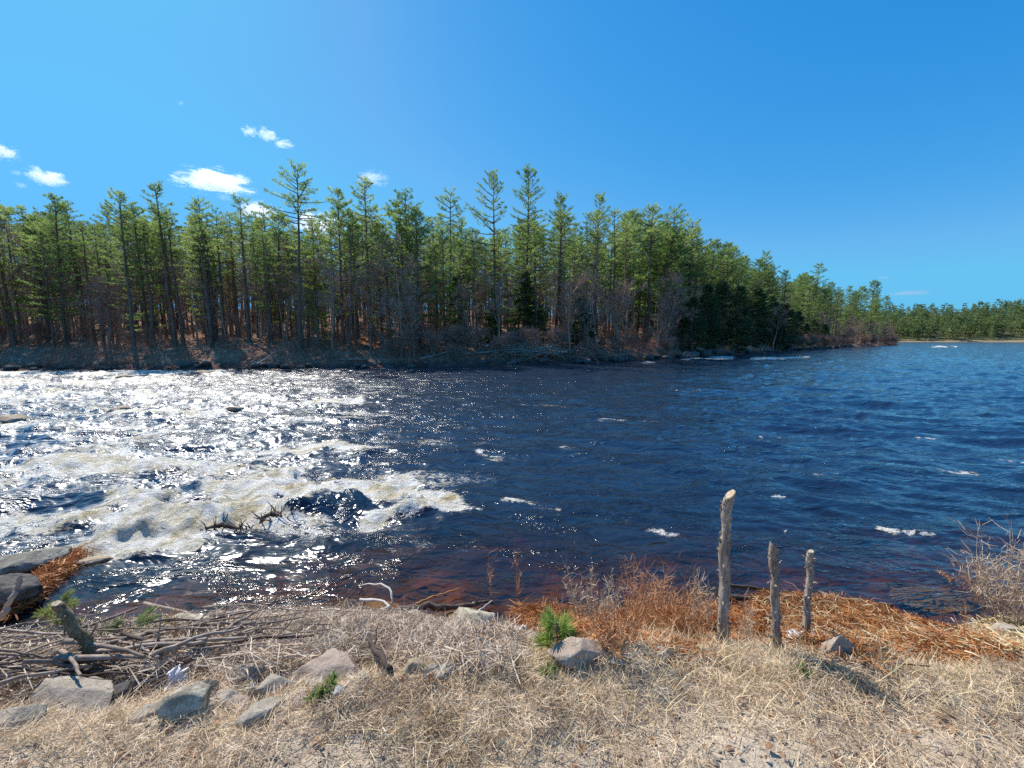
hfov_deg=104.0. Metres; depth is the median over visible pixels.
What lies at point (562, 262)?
pine tree
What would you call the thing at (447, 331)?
bare bush
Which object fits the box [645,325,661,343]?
bare bush
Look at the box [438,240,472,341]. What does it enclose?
pine tree
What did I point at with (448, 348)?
bare bush
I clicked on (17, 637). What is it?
stick
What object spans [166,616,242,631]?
stick
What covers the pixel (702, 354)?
shore rock
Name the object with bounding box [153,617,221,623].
stick
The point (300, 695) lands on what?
rock
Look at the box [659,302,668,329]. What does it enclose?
bare tree
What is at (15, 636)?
stick
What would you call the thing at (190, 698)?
rock
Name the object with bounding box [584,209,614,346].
pine tree
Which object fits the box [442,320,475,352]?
bare bush
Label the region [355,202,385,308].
pine tree
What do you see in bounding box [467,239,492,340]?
pine tree
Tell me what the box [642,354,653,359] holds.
shore rock
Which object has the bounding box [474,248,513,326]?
bare tree
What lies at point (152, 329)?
pine tree
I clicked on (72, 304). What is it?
bare tree
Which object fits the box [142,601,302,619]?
branch
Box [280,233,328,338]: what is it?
pine tree
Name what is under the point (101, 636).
stick
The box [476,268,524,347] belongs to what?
bare tree
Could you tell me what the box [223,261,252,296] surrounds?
bare tree
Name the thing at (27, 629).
stick
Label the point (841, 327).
bare tree
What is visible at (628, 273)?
pine tree
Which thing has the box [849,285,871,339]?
pine tree
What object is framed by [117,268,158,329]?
bare tree
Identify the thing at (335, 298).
bare tree
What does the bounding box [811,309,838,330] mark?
bare tree
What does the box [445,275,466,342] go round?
hemlock tree
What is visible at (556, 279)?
bare tree
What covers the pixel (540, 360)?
shore rock
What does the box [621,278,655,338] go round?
young pine
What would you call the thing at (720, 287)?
hemlock tree
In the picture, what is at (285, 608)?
stick
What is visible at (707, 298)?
hemlock tree
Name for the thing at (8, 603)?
branch
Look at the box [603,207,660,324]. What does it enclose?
pine tree
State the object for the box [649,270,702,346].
bare tree
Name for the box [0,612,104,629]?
stick
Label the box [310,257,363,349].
bare tree
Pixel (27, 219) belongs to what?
pine tree
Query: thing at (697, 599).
dry shrub
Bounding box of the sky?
[0,0,1023,318]
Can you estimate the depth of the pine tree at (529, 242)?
63.74 m
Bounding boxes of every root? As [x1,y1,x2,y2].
[353,583,393,610]
[359,598,396,611]
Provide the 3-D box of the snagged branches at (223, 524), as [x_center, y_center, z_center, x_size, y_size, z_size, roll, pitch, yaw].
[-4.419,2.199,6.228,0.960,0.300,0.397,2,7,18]
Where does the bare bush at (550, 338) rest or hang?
on the bank
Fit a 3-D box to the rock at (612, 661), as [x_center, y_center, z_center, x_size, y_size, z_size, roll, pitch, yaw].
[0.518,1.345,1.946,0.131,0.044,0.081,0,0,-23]
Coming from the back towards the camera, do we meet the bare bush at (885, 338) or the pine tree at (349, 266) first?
the bare bush at (885, 338)
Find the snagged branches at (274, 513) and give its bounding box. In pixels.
[251,501,292,523]
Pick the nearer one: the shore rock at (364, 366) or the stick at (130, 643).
the stick at (130, 643)
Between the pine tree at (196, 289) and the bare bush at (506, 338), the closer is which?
the bare bush at (506, 338)
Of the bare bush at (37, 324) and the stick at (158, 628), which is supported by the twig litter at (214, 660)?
the stick at (158, 628)
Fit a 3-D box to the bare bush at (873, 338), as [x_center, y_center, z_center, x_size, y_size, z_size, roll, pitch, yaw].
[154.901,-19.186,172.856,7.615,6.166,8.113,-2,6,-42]
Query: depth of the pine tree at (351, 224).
45.40 m
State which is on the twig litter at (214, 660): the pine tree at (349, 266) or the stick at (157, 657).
the stick at (157, 657)
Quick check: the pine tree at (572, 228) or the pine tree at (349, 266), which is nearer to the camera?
the pine tree at (349, 266)
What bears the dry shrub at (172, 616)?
on the ground at (442, 568)
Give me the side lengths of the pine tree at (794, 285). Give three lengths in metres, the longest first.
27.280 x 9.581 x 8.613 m
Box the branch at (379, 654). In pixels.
[355,619,393,680]
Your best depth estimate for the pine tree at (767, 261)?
124.65 m
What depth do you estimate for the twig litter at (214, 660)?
2.24 m
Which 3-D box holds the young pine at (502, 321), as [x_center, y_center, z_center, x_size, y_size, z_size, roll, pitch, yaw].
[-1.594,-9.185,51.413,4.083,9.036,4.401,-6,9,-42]
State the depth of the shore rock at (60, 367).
39.11 m
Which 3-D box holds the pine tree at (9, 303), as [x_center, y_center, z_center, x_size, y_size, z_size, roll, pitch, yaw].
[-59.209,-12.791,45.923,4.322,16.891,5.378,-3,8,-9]
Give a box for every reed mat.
[502,596,610,645]
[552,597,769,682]
[740,581,1023,677]
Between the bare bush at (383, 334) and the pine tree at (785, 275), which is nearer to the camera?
the bare bush at (383, 334)
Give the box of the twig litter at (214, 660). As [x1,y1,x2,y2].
[0,595,336,706]
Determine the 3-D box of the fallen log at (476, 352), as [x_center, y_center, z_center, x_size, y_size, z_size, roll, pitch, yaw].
[-2.637,-3.967,48.629,6.131,0.755,2.534,-5,8,-38]
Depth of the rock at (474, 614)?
3.96 m
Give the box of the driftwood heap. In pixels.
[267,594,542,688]
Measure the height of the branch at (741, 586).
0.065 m
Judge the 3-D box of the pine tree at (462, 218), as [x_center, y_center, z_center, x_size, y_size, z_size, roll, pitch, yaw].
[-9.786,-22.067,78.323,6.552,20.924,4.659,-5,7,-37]
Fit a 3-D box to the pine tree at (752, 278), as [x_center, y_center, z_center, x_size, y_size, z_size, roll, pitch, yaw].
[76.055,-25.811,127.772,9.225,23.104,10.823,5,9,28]
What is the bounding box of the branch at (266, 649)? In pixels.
[193,607,303,669]
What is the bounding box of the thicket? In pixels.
[0,240,721,345]
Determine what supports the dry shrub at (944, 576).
on the ground at (442, 568)
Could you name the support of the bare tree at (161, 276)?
on the bank
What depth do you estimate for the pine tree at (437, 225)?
64.63 m
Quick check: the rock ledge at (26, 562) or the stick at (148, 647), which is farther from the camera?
the rock ledge at (26, 562)
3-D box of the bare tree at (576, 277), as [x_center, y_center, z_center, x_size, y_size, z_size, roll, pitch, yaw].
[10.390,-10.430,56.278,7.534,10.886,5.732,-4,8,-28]
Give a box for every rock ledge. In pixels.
[0,546,71,574]
[0,573,44,607]
[74,556,113,565]
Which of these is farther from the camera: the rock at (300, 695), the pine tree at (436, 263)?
the pine tree at (436, 263)
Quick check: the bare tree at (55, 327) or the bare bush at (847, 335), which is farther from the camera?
the bare bush at (847, 335)
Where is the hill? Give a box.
[830,315,1023,341]
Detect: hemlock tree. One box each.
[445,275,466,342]
[480,307,503,344]
[503,272,543,345]
[531,305,548,345]
[566,295,597,345]
[671,310,690,350]
[675,295,707,351]
[692,283,720,349]
[699,301,725,349]
[707,279,742,343]
[722,284,755,351]
[735,301,755,343]
[740,288,773,346]
[752,308,769,343]
[759,295,780,342]
[769,302,799,348]
[769,315,789,349]
[791,310,805,343]
[798,324,813,347]
[809,320,819,335]
[816,324,830,345]
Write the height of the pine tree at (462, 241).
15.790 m
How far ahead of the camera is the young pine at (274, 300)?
49.69 m
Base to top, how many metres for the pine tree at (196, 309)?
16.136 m
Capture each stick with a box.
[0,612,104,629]
[0,621,117,662]
[0,627,67,635]
[0,630,65,644]
[0,635,39,639]
[0,639,119,684]
[0,641,58,658]
[0,647,52,652]
[0,653,61,667]
[0,655,52,659]
[0,656,22,658]
[0,656,37,667]
[0,663,37,669]
[0,665,158,677]
[1,628,63,637]
[1,635,66,644]
[2,625,48,638]
[7,607,137,652]
[15,661,63,674]
[21,659,102,669]
[38,632,126,646]
[45,668,157,674]
[53,637,182,660]
[55,648,81,676]
[62,620,145,657]
[63,660,143,667]
[81,636,247,654]
[84,625,244,630]
[96,628,110,642]
[103,612,233,644]
[107,634,150,652]
[119,621,196,645]
[120,631,190,654]
[121,610,207,646]
[122,621,274,660]
[127,640,156,644]
[134,625,211,634]
[140,618,176,638]
[144,645,165,648]
[147,641,265,653]
[148,624,260,650]
[152,627,238,656]
[152,627,283,639]
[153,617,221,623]
[154,633,192,660]
[165,610,252,634]
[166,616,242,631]
[175,613,297,636]
[176,612,331,626]
[177,621,330,648]
[185,618,248,621]
[202,604,351,612]
[204,621,332,636]
[205,607,244,619]
[217,626,270,636]
[219,621,314,624]
[222,634,313,642]
[223,621,251,630]
[228,605,261,629]
[232,616,280,636]
[248,616,304,626]
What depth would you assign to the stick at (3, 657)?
2.12 m
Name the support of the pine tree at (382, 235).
on the bank
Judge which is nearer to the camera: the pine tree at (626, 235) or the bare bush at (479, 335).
the bare bush at (479, 335)
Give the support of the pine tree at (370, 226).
on the bank
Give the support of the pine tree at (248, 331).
on the bank
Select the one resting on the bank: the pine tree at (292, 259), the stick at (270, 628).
the pine tree at (292, 259)
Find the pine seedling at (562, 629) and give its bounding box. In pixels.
[528,602,580,657]
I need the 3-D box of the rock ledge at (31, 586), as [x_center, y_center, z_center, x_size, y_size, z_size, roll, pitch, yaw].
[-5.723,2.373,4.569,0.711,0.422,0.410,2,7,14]
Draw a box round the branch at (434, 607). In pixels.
[397,599,493,611]
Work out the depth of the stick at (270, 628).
2.55 m
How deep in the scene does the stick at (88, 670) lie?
2.16 m
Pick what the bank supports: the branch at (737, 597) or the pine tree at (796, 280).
the pine tree at (796, 280)
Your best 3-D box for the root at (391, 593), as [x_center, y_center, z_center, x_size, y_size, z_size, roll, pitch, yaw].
[-1.516,2.363,4.357,0.631,0.395,0.130,3,7,25]
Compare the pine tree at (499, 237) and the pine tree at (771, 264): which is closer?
the pine tree at (499, 237)
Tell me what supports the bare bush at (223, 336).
on the bank
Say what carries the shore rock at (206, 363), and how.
on the bank
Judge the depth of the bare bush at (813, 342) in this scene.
116.69 m
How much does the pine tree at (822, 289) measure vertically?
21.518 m
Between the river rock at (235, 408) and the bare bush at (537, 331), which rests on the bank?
the bare bush at (537, 331)
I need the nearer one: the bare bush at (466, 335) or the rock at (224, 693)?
the rock at (224, 693)
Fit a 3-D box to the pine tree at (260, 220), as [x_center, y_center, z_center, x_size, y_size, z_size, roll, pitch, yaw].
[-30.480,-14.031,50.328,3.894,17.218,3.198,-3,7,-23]
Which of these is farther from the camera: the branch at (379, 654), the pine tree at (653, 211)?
the pine tree at (653, 211)
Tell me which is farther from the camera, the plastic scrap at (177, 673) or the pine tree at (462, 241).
the pine tree at (462, 241)
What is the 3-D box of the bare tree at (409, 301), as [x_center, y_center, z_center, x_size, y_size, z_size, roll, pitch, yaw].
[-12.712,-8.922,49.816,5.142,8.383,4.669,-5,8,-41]
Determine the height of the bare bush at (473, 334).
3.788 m
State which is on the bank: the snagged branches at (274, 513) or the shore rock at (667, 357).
the shore rock at (667, 357)
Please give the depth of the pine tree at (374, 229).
48.48 m
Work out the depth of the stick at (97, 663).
2.17 m
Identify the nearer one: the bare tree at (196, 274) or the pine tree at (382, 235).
the pine tree at (382, 235)
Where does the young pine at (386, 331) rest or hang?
on the bank
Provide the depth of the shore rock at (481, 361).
45.70 m
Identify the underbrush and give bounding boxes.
[0,316,893,367]
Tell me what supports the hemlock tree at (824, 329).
on the bank
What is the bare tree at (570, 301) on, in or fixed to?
on the bank
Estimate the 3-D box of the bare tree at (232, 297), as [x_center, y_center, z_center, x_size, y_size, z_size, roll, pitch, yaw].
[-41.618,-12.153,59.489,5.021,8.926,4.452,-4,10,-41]
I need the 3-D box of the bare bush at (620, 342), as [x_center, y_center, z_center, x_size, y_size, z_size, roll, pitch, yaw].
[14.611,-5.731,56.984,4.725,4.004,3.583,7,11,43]
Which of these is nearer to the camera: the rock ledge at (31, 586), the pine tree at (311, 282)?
the rock ledge at (31, 586)
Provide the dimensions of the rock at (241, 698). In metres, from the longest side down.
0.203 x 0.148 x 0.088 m
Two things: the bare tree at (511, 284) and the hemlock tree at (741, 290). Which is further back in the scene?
the hemlock tree at (741, 290)
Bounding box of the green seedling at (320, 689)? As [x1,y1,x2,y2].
[304,669,340,705]
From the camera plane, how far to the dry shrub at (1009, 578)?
4.34 m
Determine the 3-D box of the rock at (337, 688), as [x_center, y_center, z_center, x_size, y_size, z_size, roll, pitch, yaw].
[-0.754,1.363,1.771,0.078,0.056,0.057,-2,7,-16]
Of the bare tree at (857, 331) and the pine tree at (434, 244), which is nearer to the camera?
the pine tree at (434, 244)
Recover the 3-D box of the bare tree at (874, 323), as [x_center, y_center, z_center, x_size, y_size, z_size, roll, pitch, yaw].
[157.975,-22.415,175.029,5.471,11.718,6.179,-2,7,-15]
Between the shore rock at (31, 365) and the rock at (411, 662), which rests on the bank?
the shore rock at (31, 365)
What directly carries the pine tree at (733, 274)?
on the bank
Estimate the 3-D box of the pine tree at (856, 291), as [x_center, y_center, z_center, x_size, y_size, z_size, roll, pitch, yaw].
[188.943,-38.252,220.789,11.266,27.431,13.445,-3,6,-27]
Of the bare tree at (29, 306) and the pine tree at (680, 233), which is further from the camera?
the pine tree at (680, 233)
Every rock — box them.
[0,414,27,422]
[0,703,47,730]
[2,365,18,370]
[26,363,42,367]
[29,672,113,716]
[56,365,67,369]
[93,365,103,370]
[106,405,131,412]
[109,678,141,705]
[115,374,134,377]
[123,703,155,723]
[148,684,167,699]
[155,681,212,722]
[163,613,222,631]
[176,362,189,367]
[187,361,199,365]
[190,370,213,372]
[200,360,211,365]
[203,679,218,691]
[208,688,237,706]
[212,694,256,712]
[224,664,265,683]
[225,406,244,410]
[236,677,258,694]
[236,697,284,729]
[247,632,301,662]
[249,363,259,367]
[250,673,302,699]
[260,362,267,366]
[268,363,279,367]
[277,666,298,677]
[280,364,289,368]
[285,689,306,710]
[292,648,359,684]
[305,676,323,688]
[333,685,348,697]
[350,671,370,684]
[353,362,361,367]
[360,364,369,368]
[401,658,425,682]
[422,663,439,680]
[438,661,458,682]
[449,607,495,626]
[464,673,484,683]
[476,360,485,363]
[522,630,539,644]
[523,668,538,676]
[538,358,547,362]
[546,636,610,668]
[574,359,582,362]
[583,359,591,362]
[608,653,629,665]
[637,646,669,661]
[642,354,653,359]
[663,355,671,358]
[690,352,697,357]
[700,350,711,354]
[700,352,710,356]
[818,635,854,657]
[888,586,988,614]
[990,622,1023,633]
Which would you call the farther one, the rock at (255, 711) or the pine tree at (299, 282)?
the pine tree at (299, 282)
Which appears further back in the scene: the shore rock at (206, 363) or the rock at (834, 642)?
the shore rock at (206, 363)
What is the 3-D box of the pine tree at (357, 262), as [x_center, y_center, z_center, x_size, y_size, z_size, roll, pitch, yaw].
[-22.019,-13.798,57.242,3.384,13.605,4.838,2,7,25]
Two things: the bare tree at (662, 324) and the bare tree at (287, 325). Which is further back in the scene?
the bare tree at (662, 324)
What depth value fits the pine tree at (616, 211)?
65.97 m
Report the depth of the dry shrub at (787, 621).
3.97 m
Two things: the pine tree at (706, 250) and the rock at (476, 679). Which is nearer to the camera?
the rock at (476, 679)
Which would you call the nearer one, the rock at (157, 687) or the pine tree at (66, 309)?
the rock at (157, 687)
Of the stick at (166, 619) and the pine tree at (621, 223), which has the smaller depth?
the stick at (166, 619)
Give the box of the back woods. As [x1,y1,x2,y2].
[0,206,871,340]
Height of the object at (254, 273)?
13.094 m
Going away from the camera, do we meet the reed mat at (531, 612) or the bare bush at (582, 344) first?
the reed mat at (531, 612)
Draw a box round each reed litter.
[0,542,100,625]
[926,607,1023,664]
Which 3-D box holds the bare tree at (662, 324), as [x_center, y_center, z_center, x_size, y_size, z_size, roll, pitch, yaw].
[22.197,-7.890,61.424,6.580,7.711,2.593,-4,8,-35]
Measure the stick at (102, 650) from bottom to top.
0.097 m
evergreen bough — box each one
[32,587,84,630]
[94,603,175,637]
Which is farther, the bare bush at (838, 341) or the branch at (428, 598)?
the bare bush at (838, 341)
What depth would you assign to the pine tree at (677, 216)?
73.32 m
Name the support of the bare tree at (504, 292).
on the bank
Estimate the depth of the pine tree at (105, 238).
50.57 m
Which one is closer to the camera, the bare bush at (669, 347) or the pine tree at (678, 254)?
the bare bush at (669, 347)
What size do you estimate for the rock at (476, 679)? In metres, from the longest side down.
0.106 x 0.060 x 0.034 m
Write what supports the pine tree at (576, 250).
on the bank
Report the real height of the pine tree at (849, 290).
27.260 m
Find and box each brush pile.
[476,332,568,361]
[552,343,621,362]
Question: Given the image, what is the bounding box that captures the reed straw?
[746,590,953,647]
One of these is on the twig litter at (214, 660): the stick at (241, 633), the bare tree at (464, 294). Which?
the stick at (241, 633)
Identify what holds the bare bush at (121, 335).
on the bank
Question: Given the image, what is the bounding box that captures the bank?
[0,309,899,370]
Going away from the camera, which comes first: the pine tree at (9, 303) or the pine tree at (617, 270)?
the pine tree at (9, 303)
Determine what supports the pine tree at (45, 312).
on the bank
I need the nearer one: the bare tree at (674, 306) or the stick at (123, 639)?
the stick at (123, 639)
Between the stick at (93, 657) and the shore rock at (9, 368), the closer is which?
the stick at (93, 657)
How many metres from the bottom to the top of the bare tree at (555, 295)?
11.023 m
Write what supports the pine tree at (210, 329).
on the bank
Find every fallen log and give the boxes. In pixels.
[257,349,279,363]
[341,357,370,359]
[420,348,451,359]
[466,350,514,354]
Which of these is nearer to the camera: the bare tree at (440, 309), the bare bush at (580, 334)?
the bare bush at (580, 334)
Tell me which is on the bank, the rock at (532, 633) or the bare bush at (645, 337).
the bare bush at (645, 337)
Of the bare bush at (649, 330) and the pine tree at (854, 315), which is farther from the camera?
the pine tree at (854, 315)
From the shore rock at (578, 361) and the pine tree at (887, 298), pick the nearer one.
the shore rock at (578, 361)
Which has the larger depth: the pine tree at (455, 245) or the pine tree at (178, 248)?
the pine tree at (455, 245)
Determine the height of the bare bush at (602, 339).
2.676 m
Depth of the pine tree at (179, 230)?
48.09 m
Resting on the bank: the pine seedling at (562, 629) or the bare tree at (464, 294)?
the bare tree at (464, 294)
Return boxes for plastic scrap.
[163,664,188,693]
[788,629,801,638]
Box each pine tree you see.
[0,200,23,345]
[0,204,37,320]
[0,266,20,333]
[1,206,24,323]
[6,213,75,336]
[6,220,70,339]
[17,192,92,347]
[21,222,64,346]
[30,200,94,342]
[36,212,76,340]
[47,216,95,332]
[59,219,104,344]
[65,222,121,334]
[79,219,125,340]
[83,223,115,345]
[89,201,121,320]
[91,186,153,350]
[100,203,182,343]
[113,215,151,327]
[117,216,163,346]
[123,263,146,331]
[136,180,190,346]
[142,219,175,330]
[144,208,187,337]
[144,245,158,328]
[145,211,193,345]
[148,209,183,338]
[172,212,229,330]
[173,203,223,347]
[181,223,217,286]
[182,196,226,340]
[182,247,209,332]
[184,223,228,328]
[202,207,237,339]
[213,210,249,337]
[214,249,241,333]
[216,191,262,341]
[224,271,239,330]
[227,225,260,288]
[235,210,269,337]
[243,230,279,347]
[245,218,284,321]
[248,210,311,338]
[250,203,283,340]
[259,159,331,352]
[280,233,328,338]
[281,229,302,331]
[290,217,331,345]
[301,247,329,330]
[313,185,369,346]
[317,226,338,337]
[332,218,371,350]
[335,208,361,340]
[338,242,365,283]
[341,175,387,343]
[341,210,366,344]
[342,222,366,337]
[353,220,401,343]
[354,213,373,325]
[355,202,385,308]
[367,227,397,344]
[380,198,424,337]
[386,187,433,334]
[386,205,422,343]
[386,205,451,346]
[410,234,425,321]
[420,258,436,331]
[421,215,443,327]
[422,239,450,335]
[424,229,460,344]
[432,213,454,323]
[434,186,467,328]
[436,234,471,325]
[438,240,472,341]
[439,244,461,292]
[451,217,471,284]
[451,226,477,324]
[452,169,512,340]
[464,240,481,346]
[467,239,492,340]
[473,238,512,287]
[480,238,499,335]
[483,228,508,337]
[497,226,515,331]
[497,245,516,326]
[500,224,532,328]
[506,164,548,344]
[513,232,532,271]
[517,218,544,277]
[518,214,554,309]
[524,222,562,336]
[529,224,556,324]
[540,208,583,343]
[545,190,577,327]
[546,211,579,325]
[550,228,569,320]
[562,238,592,324]
[562,241,587,310]
[574,191,615,344]
[576,212,600,323]
[580,235,603,289]
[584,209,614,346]
[602,208,627,341]
[602,212,647,326]
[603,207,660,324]
[603,235,623,329]
[607,237,626,327]
[609,225,642,323]
[611,217,646,339]
[615,242,652,341]
[618,233,647,344]
[623,211,657,314]
[629,202,674,342]
[631,239,659,336]
[634,227,660,337]
[638,217,661,310]
[642,221,692,341]
[646,226,701,336]
[647,220,663,331]
[648,202,690,328]
[666,249,688,324]
[667,242,689,326]
[669,226,687,334]
[672,244,701,302]
[672,251,693,283]
[674,222,697,267]
[674,229,704,342]
[675,236,696,342]
[678,227,699,307]
[680,217,712,312]
[684,226,706,333]
[688,241,706,288]
[694,256,709,339]
[697,245,716,334]
[701,238,724,314]
[709,243,740,316]
[712,245,743,342]
[713,241,741,306]
[720,246,749,319]
[728,255,759,323]
[730,256,747,307]
[744,267,763,297]
[745,257,778,341]
[754,250,780,291]
[757,263,783,339]
[770,269,792,339]
[787,274,809,328]
[790,271,816,327]
[791,276,808,322]
[792,275,825,334]
[793,274,814,303]
[804,284,821,333]
[808,262,828,333]
[809,286,829,334]
[816,288,833,332]
[820,281,843,334]
[826,295,847,333]
[831,289,848,336]
[840,290,865,330]
[841,286,860,327]
[842,292,862,339]
[843,297,863,333]
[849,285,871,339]
[854,279,890,334]
[861,297,885,335]
[863,293,881,333]
[879,295,893,310]
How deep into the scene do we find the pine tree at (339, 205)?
47.14 m
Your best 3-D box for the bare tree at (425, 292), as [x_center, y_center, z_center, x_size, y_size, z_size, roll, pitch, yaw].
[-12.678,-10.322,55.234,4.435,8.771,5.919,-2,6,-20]
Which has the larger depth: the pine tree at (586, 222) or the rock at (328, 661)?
the pine tree at (586, 222)
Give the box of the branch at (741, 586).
[708,583,814,596]
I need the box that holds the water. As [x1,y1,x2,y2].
[0,342,1023,633]
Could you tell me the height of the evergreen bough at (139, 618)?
0.256 m
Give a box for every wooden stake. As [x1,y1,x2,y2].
[51,600,110,667]
[714,490,735,644]
[766,542,783,651]
[799,549,817,636]
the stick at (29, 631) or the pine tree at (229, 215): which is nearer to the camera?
the stick at (29, 631)
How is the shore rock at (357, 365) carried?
on the bank
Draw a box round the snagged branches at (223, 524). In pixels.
[200,513,253,533]
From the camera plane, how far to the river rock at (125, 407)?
16.44 m
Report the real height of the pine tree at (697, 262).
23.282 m
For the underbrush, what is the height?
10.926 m
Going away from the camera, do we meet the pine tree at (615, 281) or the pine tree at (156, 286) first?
the pine tree at (156, 286)
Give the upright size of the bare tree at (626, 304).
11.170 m
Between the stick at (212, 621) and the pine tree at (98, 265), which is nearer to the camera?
the stick at (212, 621)
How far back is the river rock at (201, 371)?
34.30 m
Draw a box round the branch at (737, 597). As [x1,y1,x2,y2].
[730,594,894,606]
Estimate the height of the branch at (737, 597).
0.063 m
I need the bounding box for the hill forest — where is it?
[804,299,1023,340]
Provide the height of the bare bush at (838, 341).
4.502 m
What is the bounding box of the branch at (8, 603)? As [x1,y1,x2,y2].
[0,576,22,620]
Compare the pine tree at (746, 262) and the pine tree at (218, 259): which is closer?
the pine tree at (218, 259)
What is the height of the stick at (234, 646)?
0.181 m
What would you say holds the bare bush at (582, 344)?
on the bank
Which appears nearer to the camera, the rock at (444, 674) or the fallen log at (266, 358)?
the rock at (444, 674)
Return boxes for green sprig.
[538,661,559,676]
[793,659,815,679]
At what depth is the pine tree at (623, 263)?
84.64 m
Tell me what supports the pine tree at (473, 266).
on the bank
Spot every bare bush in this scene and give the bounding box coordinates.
[0,324,7,342]
[23,320,49,342]
[32,322,50,343]
[33,333,51,342]
[66,317,99,344]
[111,326,126,345]
[116,331,143,349]
[128,328,151,345]
[216,332,229,347]
[230,337,243,347]
[265,323,285,340]
[314,335,325,349]
[319,327,327,338]
[327,328,340,341]
[348,322,368,344]
[359,323,380,348]
[373,330,395,346]
[393,329,419,360]
[402,322,428,349]
[410,327,429,347]
[418,329,448,356]
[434,324,465,349]
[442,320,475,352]
[443,343,455,358]
[463,329,480,356]
[471,322,490,349]
[487,333,503,357]
[494,326,516,358]
[513,324,534,353]
[518,325,541,356]
[529,324,543,343]
[538,325,550,341]
[542,325,575,357]
[551,324,571,343]
[552,328,567,346]
[557,321,573,344]
[562,333,577,346]
[572,327,589,343]
[573,342,586,349]
[574,328,588,346]
[597,334,606,347]
[599,333,629,356]
[607,329,623,348]
[619,325,641,348]
[625,334,639,349]
[639,332,651,342]
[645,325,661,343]
[647,334,659,352]
[654,332,681,354]
[657,339,675,354]
[668,327,680,339]
[673,333,692,351]
[788,333,812,349]
[791,335,809,348]
[800,334,813,347]
[808,337,820,346]
[812,333,833,345]
[816,336,829,345]
[832,337,842,345]
[836,332,856,343]
[845,337,855,345]
[854,332,871,344]
[864,333,881,345]
[867,336,880,345]
[879,335,889,343]
[887,334,897,344]
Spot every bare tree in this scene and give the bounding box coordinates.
[0,213,104,341]
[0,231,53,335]
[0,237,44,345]
[3,276,38,335]
[13,248,71,331]
[15,276,36,326]
[27,263,95,335]
[33,254,116,320]
[44,269,90,335]
[58,272,140,349]
[90,255,119,327]
[100,236,185,342]
[115,263,164,318]
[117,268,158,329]
[126,278,163,309]
[149,261,180,329]
[179,249,226,290]
[188,237,248,307]
[217,275,248,318]
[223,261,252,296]
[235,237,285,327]
[257,254,304,338]
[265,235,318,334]
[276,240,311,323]
[281,275,324,346]
[285,247,337,346]
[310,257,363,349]
[323,265,366,341]
[325,275,360,315]
[333,244,375,331]
[348,281,394,349]
[351,230,414,333]
[355,251,431,355]
[356,253,382,303]
[359,263,389,321]
[362,265,401,337]
[390,279,421,344]
[396,276,435,356]
[405,280,430,326]
[419,263,447,324]
[437,283,446,331]
[450,281,491,350]
[451,248,490,317]
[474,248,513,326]
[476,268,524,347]
[480,299,492,329]
[490,259,524,326]
[496,263,532,317]
[496,285,528,331]
[503,250,578,329]
[506,265,547,328]
[537,267,595,354]
[544,278,557,313]
[550,268,594,348]
[551,270,571,298]
[563,272,609,327]
[574,284,617,349]
[577,299,605,357]
[594,282,631,353]
[598,287,629,348]
[601,288,627,331]
[608,277,647,349]
[640,297,681,352]
[648,307,673,353]
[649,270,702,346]
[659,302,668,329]
[660,288,683,343]
[719,308,740,349]
[764,304,790,349]
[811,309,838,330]
[837,323,847,346]
[840,320,857,346]
[847,316,861,337]
[850,317,865,345]
[852,325,864,344]
[860,321,875,342]
[866,321,879,344]
[875,320,890,344]
[884,322,895,335]
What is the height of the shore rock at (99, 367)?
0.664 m
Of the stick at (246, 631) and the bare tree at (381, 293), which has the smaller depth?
the stick at (246, 631)
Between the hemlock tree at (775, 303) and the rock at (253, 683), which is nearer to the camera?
the rock at (253, 683)
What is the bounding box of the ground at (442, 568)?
[0,538,1023,767]
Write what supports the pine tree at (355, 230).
on the bank
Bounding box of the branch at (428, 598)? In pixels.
[415,587,459,604]
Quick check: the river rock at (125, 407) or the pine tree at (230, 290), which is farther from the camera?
the pine tree at (230, 290)
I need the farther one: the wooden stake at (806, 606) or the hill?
the hill
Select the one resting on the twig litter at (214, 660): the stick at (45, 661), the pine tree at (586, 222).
the stick at (45, 661)
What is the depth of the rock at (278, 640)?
2.51 m
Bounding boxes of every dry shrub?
[159,586,190,637]
[425,666,436,689]
[481,544,500,597]
[508,550,522,594]
[549,556,625,620]
[585,592,654,659]
[607,549,687,630]
[643,573,717,636]
[680,557,716,626]
[732,590,762,643]
[781,598,795,633]
[929,559,1014,601]
[939,511,1023,628]
[947,601,990,643]
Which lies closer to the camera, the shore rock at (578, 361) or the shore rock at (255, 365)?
the shore rock at (255, 365)
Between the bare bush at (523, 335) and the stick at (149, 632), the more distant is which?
the bare bush at (523, 335)
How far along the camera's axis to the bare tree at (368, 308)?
45.92 m
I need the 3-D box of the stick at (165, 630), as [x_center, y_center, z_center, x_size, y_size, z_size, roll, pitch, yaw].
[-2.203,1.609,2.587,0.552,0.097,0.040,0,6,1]
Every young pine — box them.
[0,258,29,346]
[250,256,287,338]
[302,264,332,346]
[313,315,334,352]
[382,325,392,344]
[456,257,488,329]
[480,277,512,336]
[517,284,553,330]
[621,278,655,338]
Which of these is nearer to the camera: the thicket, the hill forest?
the thicket
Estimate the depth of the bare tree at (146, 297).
53.40 m

